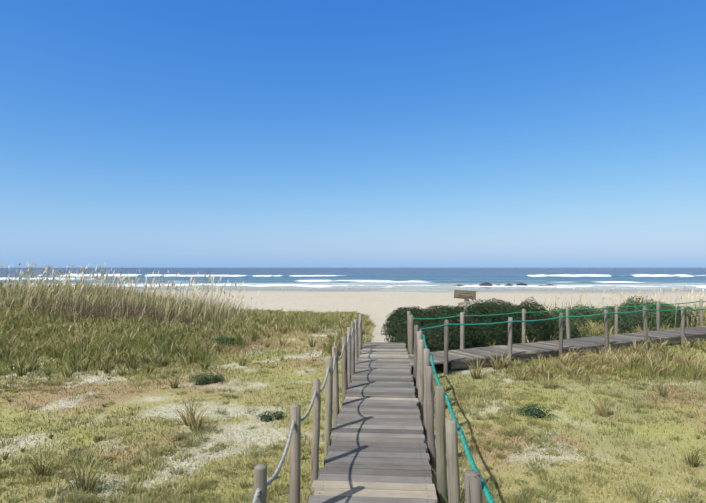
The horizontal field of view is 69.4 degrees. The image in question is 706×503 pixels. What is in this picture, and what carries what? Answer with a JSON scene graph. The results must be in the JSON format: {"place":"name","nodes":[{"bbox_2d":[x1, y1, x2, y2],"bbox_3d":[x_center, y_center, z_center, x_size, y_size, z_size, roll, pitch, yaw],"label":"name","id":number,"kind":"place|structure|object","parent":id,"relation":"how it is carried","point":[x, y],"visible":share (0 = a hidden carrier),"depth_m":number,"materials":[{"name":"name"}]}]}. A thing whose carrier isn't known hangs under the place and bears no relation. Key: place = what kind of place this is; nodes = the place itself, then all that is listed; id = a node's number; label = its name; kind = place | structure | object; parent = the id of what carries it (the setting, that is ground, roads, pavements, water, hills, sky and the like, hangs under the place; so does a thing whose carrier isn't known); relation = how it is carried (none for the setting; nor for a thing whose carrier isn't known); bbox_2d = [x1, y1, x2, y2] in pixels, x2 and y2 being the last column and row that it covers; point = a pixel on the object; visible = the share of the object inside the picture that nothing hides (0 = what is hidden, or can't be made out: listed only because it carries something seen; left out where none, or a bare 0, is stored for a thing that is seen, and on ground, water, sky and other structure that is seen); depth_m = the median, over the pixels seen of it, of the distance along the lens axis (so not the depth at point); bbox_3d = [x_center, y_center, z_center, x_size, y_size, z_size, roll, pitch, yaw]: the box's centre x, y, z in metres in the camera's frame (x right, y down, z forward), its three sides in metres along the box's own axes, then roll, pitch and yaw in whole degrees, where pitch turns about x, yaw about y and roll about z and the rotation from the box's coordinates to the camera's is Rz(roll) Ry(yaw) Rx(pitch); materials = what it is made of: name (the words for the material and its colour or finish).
{"place":"outdoors","nodes":[
{"label":"outdoors","id":0,"kind":"place"},
{"bbox_2d":[0,284,705,502],"bbox_3d":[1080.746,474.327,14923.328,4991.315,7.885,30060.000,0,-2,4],"label":"terrain ground","id":1,"kind":"structure","parent":0,"point":[379,303],"depth_m":7.66,"materials":[{"name":"beige sand"}]},
{"bbox_2d":[27,298,204,325],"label":"grass","id":2,"kind":"structure","parent":1,"relation":"on","point":[131,309],"depth_m":17.50,"materials":[{"name":"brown plant"}]},
{"bbox_2d":[0,324,703,502],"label":"sand patches","id":3,"kind":"object","parent":1,"relation":"on","point":[210,451],"visible":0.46,"depth_m":6.42,"materials":[{"name":"beige sand"}]},
{"bbox_2d":[0,287,705,502],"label":"grass","id":4,"kind":"structure","parent":1,"relation":"on","point":[81,340],"depth_m":8.65,"materials":[{"name":"green plant"}]},
{"bbox_2d":[0,261,705,329],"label":"dune reeds","id":5,"kind":"object","parent":1,"relation":"on","point":[42,287],"visible":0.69,"depth_m":22.23,"materials":[{"name":"beige plant"}]},
{"bbox_2d":[195,340,546,421],"bbox_3d":[-1.458,2.409,9.805,3.223,0.254,9.387,2,-2,-40],"label":"shrub","id":6,"kind":"object","parent":1,"relation":"on","point":[279,417],"visible":0.29,"depth_m":7.26,"materials":[{"name":"green plant"}]},
{"bbox_2d":[188,296,705,420],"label":"shrub leaves","id":7,"kind":"object","parent":1,"relation":"on","point":[484,308],"visible":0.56,"depth_m":14.17,"materials":[{"name":"green plant"}]},
{"bbox_2d":[454,290,475,312],"bbox_3d":[3.286,1.951,14.976,0.656,1.664,0.141,0,-2,-2],"label":"wooden sign","id":8,"kind":"object","parent":1,"relation":"on","point":[465,295],"visible":0.56,"depth_m":14.94,"materials":[{"name":"brown wood"}]},
{"bbox_2d":[253,299,702,502],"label":"railing posts","id":9,"kind":"object","parent":1,"relation":"on","point":[447,438],"visible":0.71,"depth_m":5.43,"materials":[{"name":"grey wood"}]},
{"bbox_2d":[252,319,360,502],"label":"grey rope","id":10,"kind":"object","parent":9,"relation":"hanging from","point":[269,482],"visible":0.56,"depth_m":3.67,"materials":[{"name":"grey fabric"}]},
{"bbox_2d":[411,301,705,319],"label":"green rope","id":11,"kind":"object","parent":9,"relation":"hanging from","point":[541,311],"visible":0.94,"depth_m":12.99,"materials":[{"name":"green fabric"}]},
{"bbox_2d":[419,308,705,502],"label":"teal rope","id":12,"kind":"object","parent":9,"relation":"hanging from","point":[487,493],"visible":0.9,"depth_m":4.53,"materials":[{"name":"teal fabric"}]},
{"bbox_2d":[479,282,492,285],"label":"surf rock","id":13,"kind":"object","parent":1,"relation":"on","point":[486,284],"visible":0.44,"depth_m":143.54,"materials":[{"name":"grey stone"}]},
{"bbox_2d":[307,326,705,502],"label":"boardwalk","id":14,"kind":"structure","parent":1,"relation":"on","point":[376,451],"depth_m":6.17,"materials":[{"name":"grey wood"}]},
{"bbox_2d":[390,304,690,351],"bbox_3d":[7.763,2.648,18.570,16.518,1.576,6.137,1,-2,-28],"label":"shrub","id":15,"kind":"object","parent":1,"relation":"on","point":[545,334],"visible":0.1,"depth_m":14.08,"materials":[{"name":"green plant"}]},
{"bbox_2d":[0,268,705,287],"bbox_3d":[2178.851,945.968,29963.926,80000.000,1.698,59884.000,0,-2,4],"label":"sea water","id":16,"kind":"structure","parent":0,"point":[502,277],"depth_m":278.97,"materials":[{"name":"blue liquid"}]},
{"bbox_2d":[0,0,705,267],"label":"sky","id":17,"kind":"structure","parent":0,"point":[134,133],"materials":[{"name":"blue"}]}
]}

